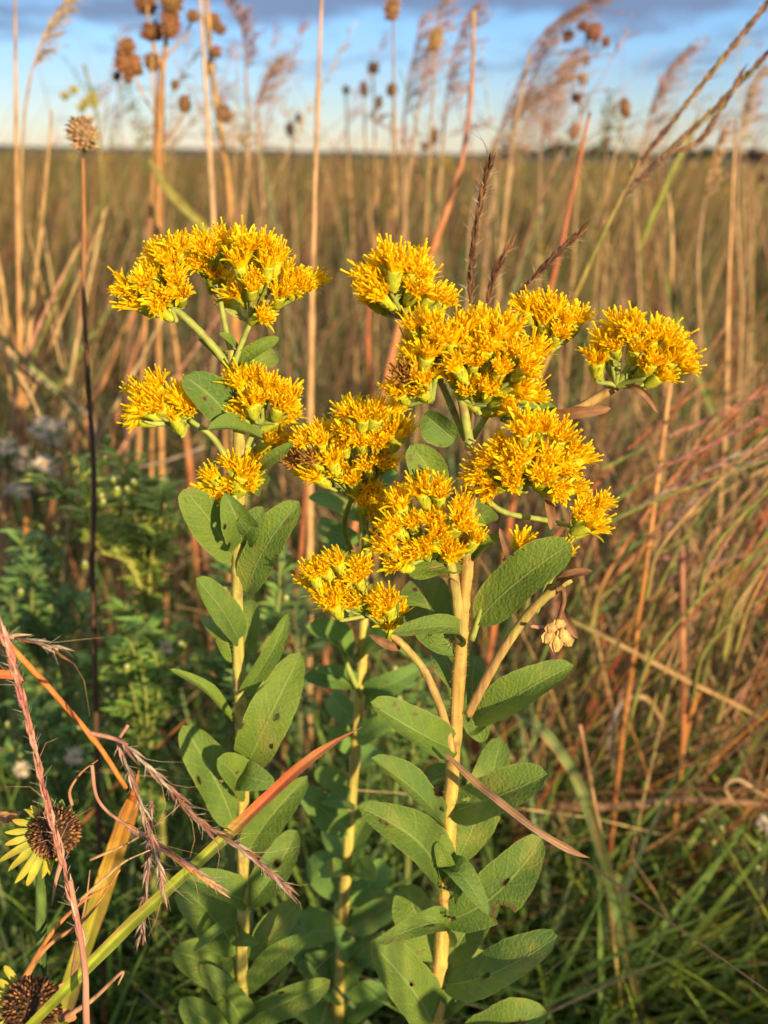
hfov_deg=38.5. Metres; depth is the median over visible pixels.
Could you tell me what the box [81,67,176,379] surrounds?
grass culm
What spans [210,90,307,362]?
grass culm
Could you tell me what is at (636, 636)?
dry stalk
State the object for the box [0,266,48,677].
dry stalk
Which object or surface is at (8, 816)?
dead leaf
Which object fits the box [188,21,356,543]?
grass culm
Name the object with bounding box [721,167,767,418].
grass culm
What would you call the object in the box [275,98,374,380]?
grass culm
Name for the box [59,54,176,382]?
grass culm
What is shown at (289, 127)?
dried coneflower
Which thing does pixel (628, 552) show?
grass culm
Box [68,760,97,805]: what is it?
dry stalk
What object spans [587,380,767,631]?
grass culm
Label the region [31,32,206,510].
grass culm
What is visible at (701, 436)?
grass culm
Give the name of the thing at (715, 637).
grass culm
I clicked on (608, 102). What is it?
grass culm
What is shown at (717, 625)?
grass culm
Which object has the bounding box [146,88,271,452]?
grass culm
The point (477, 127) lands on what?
grass culm
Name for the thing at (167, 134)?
grass culm
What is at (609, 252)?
grass culm
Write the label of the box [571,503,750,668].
grass culm
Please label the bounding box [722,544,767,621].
grass culm
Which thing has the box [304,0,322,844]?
dry stalk
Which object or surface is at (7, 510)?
grass culm
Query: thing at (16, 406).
dry stalk
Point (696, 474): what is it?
grass spike
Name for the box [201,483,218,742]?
dry stalk
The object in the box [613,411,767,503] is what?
grass spike
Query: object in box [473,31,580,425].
grass plume
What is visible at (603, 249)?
grass culm
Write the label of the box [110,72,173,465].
grass culm
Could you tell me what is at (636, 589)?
grass spike
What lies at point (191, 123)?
grass culm
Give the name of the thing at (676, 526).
grass culm
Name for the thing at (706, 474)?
grass culm
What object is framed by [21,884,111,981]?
dry stalk
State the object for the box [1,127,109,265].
grass culm
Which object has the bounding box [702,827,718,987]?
grass leaf
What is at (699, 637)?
grass culm
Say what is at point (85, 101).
yellow wildflower
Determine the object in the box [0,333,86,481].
grass culm
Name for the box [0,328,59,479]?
grass culm
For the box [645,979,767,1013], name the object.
grass leaf
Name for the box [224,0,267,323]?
grass plume
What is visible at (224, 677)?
aster plant
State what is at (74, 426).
grass culm
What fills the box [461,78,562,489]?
grass plume
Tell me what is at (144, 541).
aster plant
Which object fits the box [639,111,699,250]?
grass leaf
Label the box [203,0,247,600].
seed head stalk
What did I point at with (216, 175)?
grass culm
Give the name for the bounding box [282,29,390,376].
grass culm
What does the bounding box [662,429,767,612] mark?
grass culm
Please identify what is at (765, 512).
grass culm
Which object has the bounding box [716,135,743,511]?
grass culm
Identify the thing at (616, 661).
grass leaf
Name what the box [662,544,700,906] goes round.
dry stalk
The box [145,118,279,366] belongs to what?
grass culm
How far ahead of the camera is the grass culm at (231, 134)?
1.57 m
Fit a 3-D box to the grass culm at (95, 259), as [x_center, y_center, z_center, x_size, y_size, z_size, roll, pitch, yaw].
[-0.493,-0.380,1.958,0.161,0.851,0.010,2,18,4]
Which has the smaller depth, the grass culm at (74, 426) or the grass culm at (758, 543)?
the grass culm at (758, 543)
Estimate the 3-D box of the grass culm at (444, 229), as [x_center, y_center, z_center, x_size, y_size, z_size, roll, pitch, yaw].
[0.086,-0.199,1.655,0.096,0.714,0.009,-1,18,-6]
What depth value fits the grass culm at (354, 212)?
1.50 m
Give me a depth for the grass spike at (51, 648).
0.33 m
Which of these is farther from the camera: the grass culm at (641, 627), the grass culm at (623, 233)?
the grass culm at (623, 233)
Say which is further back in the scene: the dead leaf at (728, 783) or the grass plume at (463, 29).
the grass plume at (463, 29)
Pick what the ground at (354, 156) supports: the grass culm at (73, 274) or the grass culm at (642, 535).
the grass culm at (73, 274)
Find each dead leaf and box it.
[0,810,21,824]
[445,753,588,857]
[608,694,665,769]
[724,778,767,806]
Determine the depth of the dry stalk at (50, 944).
0.40 m
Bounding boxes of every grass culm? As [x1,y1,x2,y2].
[0,293,43,492]
[0,314,22,512]
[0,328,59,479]
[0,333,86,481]
[0,340,46,486]
[0,344,101,481]
[0,630,127,789]
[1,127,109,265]
[4,206,97,451]
[5,206,108,515]
[25,138,61,353]
[25,223,89,544]
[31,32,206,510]
[31,34,94,421]
[32,22,143,334]
[33,238,153,459]
[35,294,118,472]
[35,310,132,533]
[39,209,82,537]
[44,310,135,575]
[47,209,104,529]
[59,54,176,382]
[67,47,243,535]
[71,113,79,502]
[73,20,121,538]
[77,37,186,371]
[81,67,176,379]
[82,44,138,407]
[85,83,235,400]
[86,31,128,446]
[88,320,161,502]
[97,323,142,538]
[104,307,224,522]
[109,102,211,335]
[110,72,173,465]
[112,27,196,441]
[117,328,142,529]
[119,97,224,421]
[119,98,123,379]
[124,84,203,433]
[125,30,190,446]
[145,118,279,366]
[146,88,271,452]
[147,37,191,323]
[168,48,176,475]
[174,58,291,581]
[185,115,223,223]
[186,38,216,221]
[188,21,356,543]
[196,39,242,466]
[197,118,227,452]
[200,21,288,442]
[202,16,311,420]
[205,75,282,611]
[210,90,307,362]
[214,58,259,440]
[218,98,290,581]
[228,87,319,665]
[232,50,237,453]
[248,95,286,499]
[270,115,345,486]
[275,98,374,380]
[277,48,406,470]
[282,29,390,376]
[302,135,354,372]
[339,113,495,396]
[352,70,478,396]
[365,108,473,571]
[399,69,453,509]
[416,129,452,318]
[429,107,652,649]
[440,56,510,435]
[460,114,490,433]
[476,25,641,444]
[477,118,577,685]
[481,44,503,632]
[489,47,656,423]
[498,87,593,566]
[510,103,651,476]
[519,382,705,616]
[523,459,767,611]
[528,103,588,391]
[530,503,686,729]
[539,497,668,662]
[559,129,704,406]
[566,119,698,297]
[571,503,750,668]
[572,48,698,505]
[572,444,767,625]
[573,89,715,424]
[574,387,687,593]
[581,87,622,424]
[581,98,766,476]
[583,326,725,613]
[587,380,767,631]
[588,466,767,641]
[591,105,729,427]
[593,520,757,701]
[599,104,656,667]
[602,61,767,462]
[605,95,676,536]
[615,538,767,691]
[619,42,624,454]
[619,387,759,585]
[620,363,761,605]
[621,410,743,607]
[622,451,767,592]
[624,539,767,735]
[627,552,753,722]
[628,548,766,733]
[634,421,767,599]
[637,114,665,436]
[640,426,767,644]
[641,469,767,665]
[643,435,767,599]
[645,480,767,728]
[649,73,679,439]
[658,549,767,726]
[659,478,767,661]
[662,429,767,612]
[663,154,767,474]
[672,470,767,621]
[690,593,767,701]
[693,107,767,255]
[694,493,767,650]
[696,489,767,604]
[697,552,767,692]
[704,504,767,657]
[704,583,767,686]
[710,530,767,638]
[714,513,767,631]
[714,573,767,723]
[715,484,767,600]
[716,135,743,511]
[720,561,767,656]
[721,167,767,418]
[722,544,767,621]
[722,559,767,662]
[726,569,743,623]
[727,495,767,579]
[733,509,764,572]
[733,566,767,652]
[734,41,755,473]
[738,27,762,411]
[741,38,767,391]
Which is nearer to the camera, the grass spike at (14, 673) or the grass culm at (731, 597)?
the grass spike at (14, 673)
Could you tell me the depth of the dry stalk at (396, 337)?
0.82 m
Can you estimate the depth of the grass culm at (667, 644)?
0.69 m
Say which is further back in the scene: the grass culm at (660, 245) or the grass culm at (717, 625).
the grass culm at (660, 245)
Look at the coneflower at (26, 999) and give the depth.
0.40 m
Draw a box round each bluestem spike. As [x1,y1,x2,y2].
[461,130,600,430]
[524,0,767,404]
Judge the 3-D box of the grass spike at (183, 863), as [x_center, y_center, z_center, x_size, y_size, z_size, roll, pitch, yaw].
[-0.069,0.106,0.358,0.050,0.049,0.017,-2,18,-10]
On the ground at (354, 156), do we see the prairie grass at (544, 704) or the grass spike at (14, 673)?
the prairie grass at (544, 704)
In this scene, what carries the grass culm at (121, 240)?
on the ground at (354, 156)
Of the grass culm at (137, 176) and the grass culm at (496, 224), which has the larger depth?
the grass culm at (137, 176)
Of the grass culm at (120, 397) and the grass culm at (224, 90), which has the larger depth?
the grass culm at (224, 90)
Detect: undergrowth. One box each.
[0,429,767,1023]
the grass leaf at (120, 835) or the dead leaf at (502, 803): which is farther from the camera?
the grass leaf at (120, 835)
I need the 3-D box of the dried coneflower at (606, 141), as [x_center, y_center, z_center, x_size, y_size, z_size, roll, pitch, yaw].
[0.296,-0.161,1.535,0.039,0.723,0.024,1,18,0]
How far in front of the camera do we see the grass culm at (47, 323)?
0.90 m
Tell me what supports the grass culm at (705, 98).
on the ground at (354, 156)
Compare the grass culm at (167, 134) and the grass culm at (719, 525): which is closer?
the grass culm at (719, 525)
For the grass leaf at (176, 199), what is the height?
0.058 m
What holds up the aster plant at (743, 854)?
on the ground at (354, 156)
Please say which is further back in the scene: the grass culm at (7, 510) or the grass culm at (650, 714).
the grass culm at (7, 510)
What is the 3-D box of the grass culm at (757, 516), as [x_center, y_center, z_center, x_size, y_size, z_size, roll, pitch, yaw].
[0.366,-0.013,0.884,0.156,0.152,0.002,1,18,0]
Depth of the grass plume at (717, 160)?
0.87 m
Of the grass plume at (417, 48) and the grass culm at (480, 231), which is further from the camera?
the grass culm at (480, 231)
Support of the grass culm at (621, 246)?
on the ground at (354, 156)
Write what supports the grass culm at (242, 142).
on the ground at (354, 156)
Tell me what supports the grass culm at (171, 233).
on the ground at (354, 156)
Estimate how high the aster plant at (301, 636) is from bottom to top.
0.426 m
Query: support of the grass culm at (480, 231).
on the ground at (354, 156)
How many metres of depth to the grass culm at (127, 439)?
0.89 m
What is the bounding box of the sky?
[0,0,767,158]
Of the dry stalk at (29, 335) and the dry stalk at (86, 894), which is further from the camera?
the dry stalk at (29, 335)
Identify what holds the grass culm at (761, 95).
on the ground at (354, 156)
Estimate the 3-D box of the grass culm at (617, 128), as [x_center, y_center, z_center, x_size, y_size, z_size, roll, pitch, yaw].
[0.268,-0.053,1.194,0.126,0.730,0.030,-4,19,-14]
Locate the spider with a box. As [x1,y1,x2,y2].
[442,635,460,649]
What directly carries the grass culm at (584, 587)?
on the prairie grass at (320, 401)
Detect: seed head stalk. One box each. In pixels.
[111,0,199,740]
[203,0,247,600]
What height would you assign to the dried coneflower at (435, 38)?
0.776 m
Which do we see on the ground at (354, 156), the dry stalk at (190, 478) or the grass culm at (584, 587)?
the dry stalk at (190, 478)
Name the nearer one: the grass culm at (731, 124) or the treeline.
the grass culm at (731, 124)
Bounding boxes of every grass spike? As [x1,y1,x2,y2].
[0,617,91,1023]
[1,627,103,713]
[89,731,311,909]
[90,764,241,903]
[111,800,171,951]
[115,724,192,933]
[572,552,748,620]
[599,387,767,470]
[609,453,767,560]
[611,441,767,518]
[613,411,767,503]
[619,537,756,610]
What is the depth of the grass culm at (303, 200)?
1.61 m
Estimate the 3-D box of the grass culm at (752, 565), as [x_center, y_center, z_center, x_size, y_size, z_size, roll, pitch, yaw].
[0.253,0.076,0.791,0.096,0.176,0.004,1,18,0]
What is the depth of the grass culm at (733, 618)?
0.80 m
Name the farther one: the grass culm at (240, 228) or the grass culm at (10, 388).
the grass culm at (240, 228)
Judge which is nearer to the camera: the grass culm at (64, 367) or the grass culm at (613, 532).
the grass culm at (613, 532)
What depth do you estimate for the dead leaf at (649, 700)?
0.76 m
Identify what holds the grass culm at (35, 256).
on the ground at (354, 156)
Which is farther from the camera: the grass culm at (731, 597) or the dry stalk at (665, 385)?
the dry stalk at (665, 385)
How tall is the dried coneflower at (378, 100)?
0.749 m
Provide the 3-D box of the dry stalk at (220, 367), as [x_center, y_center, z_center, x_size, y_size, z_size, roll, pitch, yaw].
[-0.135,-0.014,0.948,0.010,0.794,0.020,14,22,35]
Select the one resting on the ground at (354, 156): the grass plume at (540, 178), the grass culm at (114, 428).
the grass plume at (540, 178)
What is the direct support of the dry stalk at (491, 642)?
on the ground at (354, 156)
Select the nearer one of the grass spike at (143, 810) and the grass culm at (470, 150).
the grass spike at (143, 810)
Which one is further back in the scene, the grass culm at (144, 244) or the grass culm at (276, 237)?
the grass culm at (144, 244)
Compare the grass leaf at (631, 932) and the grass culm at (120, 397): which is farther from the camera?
the grass culm at (120, 397)
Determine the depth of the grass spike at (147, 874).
0.40 m
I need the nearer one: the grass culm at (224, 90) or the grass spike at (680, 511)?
the grass spike at (680, 511)
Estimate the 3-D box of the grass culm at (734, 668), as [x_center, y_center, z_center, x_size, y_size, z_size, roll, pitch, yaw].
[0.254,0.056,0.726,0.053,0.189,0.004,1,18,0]
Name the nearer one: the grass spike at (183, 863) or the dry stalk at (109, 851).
the grass spike at (183, 863)
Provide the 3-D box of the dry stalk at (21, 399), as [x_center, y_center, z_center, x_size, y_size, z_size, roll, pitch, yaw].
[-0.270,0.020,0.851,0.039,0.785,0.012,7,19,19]
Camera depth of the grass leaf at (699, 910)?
0.74 m
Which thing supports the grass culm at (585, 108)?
on the ground at (354, 156)
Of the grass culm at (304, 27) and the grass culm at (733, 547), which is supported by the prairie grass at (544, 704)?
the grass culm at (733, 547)
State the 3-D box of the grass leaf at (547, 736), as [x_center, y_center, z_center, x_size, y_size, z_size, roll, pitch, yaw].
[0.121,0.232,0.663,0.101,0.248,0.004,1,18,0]
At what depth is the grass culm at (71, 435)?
0.91 m
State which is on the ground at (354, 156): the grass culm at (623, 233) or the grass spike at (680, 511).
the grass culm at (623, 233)
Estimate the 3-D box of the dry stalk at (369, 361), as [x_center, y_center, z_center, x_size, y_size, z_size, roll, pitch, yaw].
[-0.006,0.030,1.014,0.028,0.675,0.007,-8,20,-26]
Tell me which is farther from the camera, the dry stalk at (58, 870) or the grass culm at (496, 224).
the grass culm at (496, 224)
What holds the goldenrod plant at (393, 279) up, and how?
on the ground at (354, 156)
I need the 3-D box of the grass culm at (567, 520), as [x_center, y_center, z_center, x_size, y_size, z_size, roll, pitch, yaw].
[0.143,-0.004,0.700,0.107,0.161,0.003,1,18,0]
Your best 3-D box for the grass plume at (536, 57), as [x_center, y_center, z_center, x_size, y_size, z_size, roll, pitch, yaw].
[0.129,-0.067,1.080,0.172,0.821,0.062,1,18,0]
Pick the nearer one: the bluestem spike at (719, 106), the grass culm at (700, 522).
the bluestem spike at (719, 106)
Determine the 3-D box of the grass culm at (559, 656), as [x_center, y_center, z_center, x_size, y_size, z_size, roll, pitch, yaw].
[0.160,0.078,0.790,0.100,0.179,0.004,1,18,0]
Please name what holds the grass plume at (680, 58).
on the ground at (354, 156)
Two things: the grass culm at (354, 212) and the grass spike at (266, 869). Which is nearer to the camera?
the grass spike at (266, 869)
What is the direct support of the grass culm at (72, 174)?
on the ground at (354, 156)
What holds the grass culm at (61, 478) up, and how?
on the prairie grass at (320, 401)
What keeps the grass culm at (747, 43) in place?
on the ground at (354, 156)
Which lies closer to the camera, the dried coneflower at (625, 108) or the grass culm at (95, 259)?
the dried coneflower at (625, 108)
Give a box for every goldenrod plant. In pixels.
[106,214,332,1023]
[275,391,419,1023]
[291,233,706,1023]
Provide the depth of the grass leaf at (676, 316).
0.91 m
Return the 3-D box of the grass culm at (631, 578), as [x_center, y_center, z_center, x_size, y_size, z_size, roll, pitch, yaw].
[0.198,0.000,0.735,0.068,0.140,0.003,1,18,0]
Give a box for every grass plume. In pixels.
[19,0,86,395]
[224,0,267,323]
[257,45,309,511]
[381,0,471,655]
[402,4,449,500]
[412,0,495,646]
[430,0,633,672]
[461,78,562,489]
[469,0,610,643]
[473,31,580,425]
[480,34,613,652]
[522,48,602,629]
[631,35,708,591]
[686,118,737,669]
[732,62,767,542]
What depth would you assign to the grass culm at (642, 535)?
0.82 m
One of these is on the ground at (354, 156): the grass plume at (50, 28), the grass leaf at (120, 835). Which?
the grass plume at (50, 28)
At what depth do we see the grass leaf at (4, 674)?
0.40 m
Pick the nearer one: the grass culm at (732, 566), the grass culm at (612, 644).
the grass culm at (612, 644)
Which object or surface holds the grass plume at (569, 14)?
on the ground at (354, 156)
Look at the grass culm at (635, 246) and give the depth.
1.80 m
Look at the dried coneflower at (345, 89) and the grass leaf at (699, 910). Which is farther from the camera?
the dried coneflower at (345, 89)
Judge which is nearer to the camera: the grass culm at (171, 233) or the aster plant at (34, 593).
the aster plant at (34, 593)
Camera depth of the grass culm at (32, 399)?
0.80 m
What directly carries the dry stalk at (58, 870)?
hanging from the coneflower at (38, 866)
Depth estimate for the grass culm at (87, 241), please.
1.29 m
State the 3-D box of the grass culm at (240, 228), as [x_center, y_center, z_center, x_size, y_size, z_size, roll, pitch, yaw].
[-0.163,-0.121,1.307,0.139,0.774,0.009,0,18,-4]
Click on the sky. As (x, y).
(670, 26)
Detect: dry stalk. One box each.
[0,241,81,607]
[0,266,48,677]
[14,0,39,744]
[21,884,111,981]
[23,110,52,785]
[27,870,120,977]
[51,861,61,904]
[58,971,123,1022]
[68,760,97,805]
[70,870,89,976]
[79,850,149,901]
[89,800,184,860]
[96,446,204,517]
[97,506,186,837]
[133,60,158,612]
[149,83,164,588]
[171,322,212,726]
[199,0,233,752]
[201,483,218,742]
[275,480,307,866]
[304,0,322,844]
[313,10,475,735]
[365,160,380,675]
[469,112,590,773]
[544,796,767,810]
[578,724,623,1009]
[607,382,671,863]
[638,160,673,744]
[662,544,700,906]
[702,120,736,759]
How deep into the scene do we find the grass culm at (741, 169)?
1.97 m
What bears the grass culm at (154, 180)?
on the ground at (354, 156)
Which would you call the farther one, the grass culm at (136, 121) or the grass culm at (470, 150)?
the grass culm at (136, 121)
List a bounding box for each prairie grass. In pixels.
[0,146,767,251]
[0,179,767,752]
[0,290,767,1023]
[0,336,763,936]
[0,551,767,1023]
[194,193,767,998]
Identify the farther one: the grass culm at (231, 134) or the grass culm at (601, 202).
the grass culm at (601, 202)
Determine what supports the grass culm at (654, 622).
on the prairie grass at (544, 704)
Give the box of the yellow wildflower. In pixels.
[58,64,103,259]
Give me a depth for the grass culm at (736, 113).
1.63 m
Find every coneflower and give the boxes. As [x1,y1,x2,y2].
[0,796,81,975]
[0,965,75,1023]
[63,114,107,1023]
[284,113,302,494]
[342,85,357,399]
[359,81,383,577]
[367,61,379,390]
[374,82,403,573]
[382,0,400,659]
[405,26,443,693]
[420,128,442,454]
[551,19,610,600]
[560,97,631,593]
[596,122,612,488]
[736,147,767,532]
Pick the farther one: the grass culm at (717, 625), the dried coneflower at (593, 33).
the dried coneflower at (593, 33)
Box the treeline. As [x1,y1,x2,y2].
[0,142,766,160]
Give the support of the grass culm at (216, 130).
on the ground at (354, 156)
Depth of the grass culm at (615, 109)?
1.26 m
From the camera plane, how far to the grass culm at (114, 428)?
1.17 m
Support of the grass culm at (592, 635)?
on the prairie grass at (544, 704)
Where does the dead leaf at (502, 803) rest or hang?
attached to the goldenrod plant at (393, 279)
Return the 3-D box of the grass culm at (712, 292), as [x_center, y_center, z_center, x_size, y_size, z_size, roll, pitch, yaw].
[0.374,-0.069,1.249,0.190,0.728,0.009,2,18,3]
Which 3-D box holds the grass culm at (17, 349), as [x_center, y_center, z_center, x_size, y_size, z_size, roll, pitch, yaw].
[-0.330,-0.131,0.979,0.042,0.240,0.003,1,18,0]
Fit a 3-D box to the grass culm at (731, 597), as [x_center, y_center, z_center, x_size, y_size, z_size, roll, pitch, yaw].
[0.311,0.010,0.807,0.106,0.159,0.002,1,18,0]
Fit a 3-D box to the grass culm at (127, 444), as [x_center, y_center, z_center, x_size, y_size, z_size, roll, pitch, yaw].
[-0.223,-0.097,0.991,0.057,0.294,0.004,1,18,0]
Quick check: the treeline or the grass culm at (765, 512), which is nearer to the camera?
the grass culm at (765, 512)
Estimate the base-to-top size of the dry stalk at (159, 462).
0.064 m
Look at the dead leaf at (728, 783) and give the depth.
0.69 m
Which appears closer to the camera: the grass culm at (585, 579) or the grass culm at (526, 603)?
the grass culm at (526, 603)
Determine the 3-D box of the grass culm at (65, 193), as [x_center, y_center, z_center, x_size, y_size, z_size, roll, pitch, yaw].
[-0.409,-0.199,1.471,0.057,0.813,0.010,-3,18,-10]
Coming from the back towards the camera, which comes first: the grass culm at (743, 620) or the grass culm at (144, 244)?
the grass culm at (144, 244)
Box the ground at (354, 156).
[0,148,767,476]
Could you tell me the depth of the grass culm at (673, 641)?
0.88 m
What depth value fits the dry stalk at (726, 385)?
0.85 m
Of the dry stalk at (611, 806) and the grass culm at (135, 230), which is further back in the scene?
the grass culm at (135, 230)
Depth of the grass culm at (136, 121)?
1.82 m
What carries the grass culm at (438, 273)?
on the ground at (354, 156)
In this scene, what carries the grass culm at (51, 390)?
on the prairie grass at (320, 401)
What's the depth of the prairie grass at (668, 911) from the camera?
0.79 m
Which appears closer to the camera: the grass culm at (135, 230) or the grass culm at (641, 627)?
the grass culm at (641, 627)
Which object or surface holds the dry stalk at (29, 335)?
on the ground at (354, 156)
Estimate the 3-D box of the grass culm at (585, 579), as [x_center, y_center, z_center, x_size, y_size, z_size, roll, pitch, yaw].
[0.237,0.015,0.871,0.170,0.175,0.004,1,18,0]
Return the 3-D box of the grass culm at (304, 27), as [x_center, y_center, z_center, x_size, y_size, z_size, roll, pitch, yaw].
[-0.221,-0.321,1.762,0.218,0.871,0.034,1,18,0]
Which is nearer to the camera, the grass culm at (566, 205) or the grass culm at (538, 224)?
the grass culm at (538, 224)
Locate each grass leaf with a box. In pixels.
[0,669,23,680]
[26,727,361,1023]
[54,770,139,1023]
[148,159,210,234]
[515,711,643,1023]
[561,931,602,1018]
[567,606,637,753]
[571,619,767,723]
[616,870,642,1009]
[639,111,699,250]
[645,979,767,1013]
[660,905,751,1015]
[665,262,738,466]
[665,880,767,1010]
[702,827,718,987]
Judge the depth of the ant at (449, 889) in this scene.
0.41 m
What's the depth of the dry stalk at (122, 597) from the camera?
0.84 m
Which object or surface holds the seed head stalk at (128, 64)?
on the ground at (354, 156)
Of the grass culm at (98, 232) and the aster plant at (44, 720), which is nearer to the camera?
the aster plant at (44, 720)
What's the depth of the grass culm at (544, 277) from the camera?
0.99 m
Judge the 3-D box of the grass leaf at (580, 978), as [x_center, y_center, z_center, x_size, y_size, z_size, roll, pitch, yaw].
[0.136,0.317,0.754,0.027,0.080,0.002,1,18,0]
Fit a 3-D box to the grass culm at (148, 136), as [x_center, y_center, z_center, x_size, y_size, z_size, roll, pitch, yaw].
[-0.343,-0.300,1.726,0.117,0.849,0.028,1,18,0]
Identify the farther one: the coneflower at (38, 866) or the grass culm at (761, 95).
the grass culm at (761, 95)
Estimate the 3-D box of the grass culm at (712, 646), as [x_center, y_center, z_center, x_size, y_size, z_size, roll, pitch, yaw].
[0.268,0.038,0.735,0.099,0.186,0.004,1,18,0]
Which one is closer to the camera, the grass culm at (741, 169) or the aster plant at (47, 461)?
the aster plant at (47, 461)
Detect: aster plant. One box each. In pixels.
[0,412,68,765]
[0,522,124,950]
[0,674,130,1004]
[18,434,190,1015]
[63,595,246,1021]
[177,544,303,872]
[270,574,329,909]
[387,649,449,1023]
[698,814,767,1019]
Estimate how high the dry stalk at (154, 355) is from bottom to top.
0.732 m
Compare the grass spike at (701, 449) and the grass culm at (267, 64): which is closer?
the grass spike at (701, 449)
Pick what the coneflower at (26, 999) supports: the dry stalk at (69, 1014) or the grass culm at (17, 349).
the dry stalk at (69, 1014)
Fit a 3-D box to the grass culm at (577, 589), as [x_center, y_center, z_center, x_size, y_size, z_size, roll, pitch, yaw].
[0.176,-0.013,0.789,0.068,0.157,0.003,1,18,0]
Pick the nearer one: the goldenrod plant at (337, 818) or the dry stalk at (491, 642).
the goldenrod plant at (337, 818)
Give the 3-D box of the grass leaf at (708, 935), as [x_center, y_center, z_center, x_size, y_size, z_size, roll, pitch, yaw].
[0.212,0.299,0.727,0.052,0.094,0.003,1,18,0]
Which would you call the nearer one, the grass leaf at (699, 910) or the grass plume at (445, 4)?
the grass leaf at (699, 910)
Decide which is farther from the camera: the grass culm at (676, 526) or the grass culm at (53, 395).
the grass culm at (53, 395)
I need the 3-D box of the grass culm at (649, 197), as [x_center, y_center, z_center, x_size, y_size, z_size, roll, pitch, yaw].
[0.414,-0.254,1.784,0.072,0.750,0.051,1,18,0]
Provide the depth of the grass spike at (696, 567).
0.80 m
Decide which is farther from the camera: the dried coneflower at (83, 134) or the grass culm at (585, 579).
the grass culm at (585, 579)
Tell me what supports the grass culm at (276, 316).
on the ground at (354, 156)
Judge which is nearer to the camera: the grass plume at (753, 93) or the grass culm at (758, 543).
the grass culm at (758, 543)
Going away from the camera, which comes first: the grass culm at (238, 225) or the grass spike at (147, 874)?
the grass spike at (147, 874)
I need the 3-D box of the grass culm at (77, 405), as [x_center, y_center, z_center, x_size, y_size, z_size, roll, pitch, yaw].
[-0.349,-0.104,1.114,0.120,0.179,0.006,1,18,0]
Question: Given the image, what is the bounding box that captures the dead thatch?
[0,428,767,1023]
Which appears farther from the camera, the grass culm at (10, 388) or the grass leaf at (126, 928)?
the grass culm at (10, 388)
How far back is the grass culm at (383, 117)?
1.13 m
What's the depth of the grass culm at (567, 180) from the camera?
1.66 m
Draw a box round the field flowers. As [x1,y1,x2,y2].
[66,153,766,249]
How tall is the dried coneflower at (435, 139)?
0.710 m
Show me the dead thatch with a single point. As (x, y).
(552, 894)
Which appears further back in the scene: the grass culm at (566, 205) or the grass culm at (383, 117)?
the grass culm at (566, 205)
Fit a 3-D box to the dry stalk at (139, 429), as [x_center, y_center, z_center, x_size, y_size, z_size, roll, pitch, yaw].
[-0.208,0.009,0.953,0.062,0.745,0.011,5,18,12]
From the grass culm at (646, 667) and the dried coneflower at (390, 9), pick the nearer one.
the grass culm at (646, 667)
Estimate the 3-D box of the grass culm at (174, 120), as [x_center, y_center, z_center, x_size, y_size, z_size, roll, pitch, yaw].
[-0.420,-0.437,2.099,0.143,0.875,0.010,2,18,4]
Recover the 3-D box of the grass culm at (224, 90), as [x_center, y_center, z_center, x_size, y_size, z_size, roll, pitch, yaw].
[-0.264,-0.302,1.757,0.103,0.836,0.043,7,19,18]
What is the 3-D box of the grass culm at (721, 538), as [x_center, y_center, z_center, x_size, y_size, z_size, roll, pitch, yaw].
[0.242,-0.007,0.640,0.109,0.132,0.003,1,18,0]
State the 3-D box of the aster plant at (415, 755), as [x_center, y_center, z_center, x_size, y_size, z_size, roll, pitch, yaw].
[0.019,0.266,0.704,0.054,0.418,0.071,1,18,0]
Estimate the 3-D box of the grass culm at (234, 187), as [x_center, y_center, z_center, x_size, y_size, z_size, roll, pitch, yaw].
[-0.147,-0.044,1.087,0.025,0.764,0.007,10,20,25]
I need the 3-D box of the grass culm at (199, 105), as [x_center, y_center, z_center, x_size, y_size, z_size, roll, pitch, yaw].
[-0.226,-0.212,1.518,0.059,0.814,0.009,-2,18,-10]
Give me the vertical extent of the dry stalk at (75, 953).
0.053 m

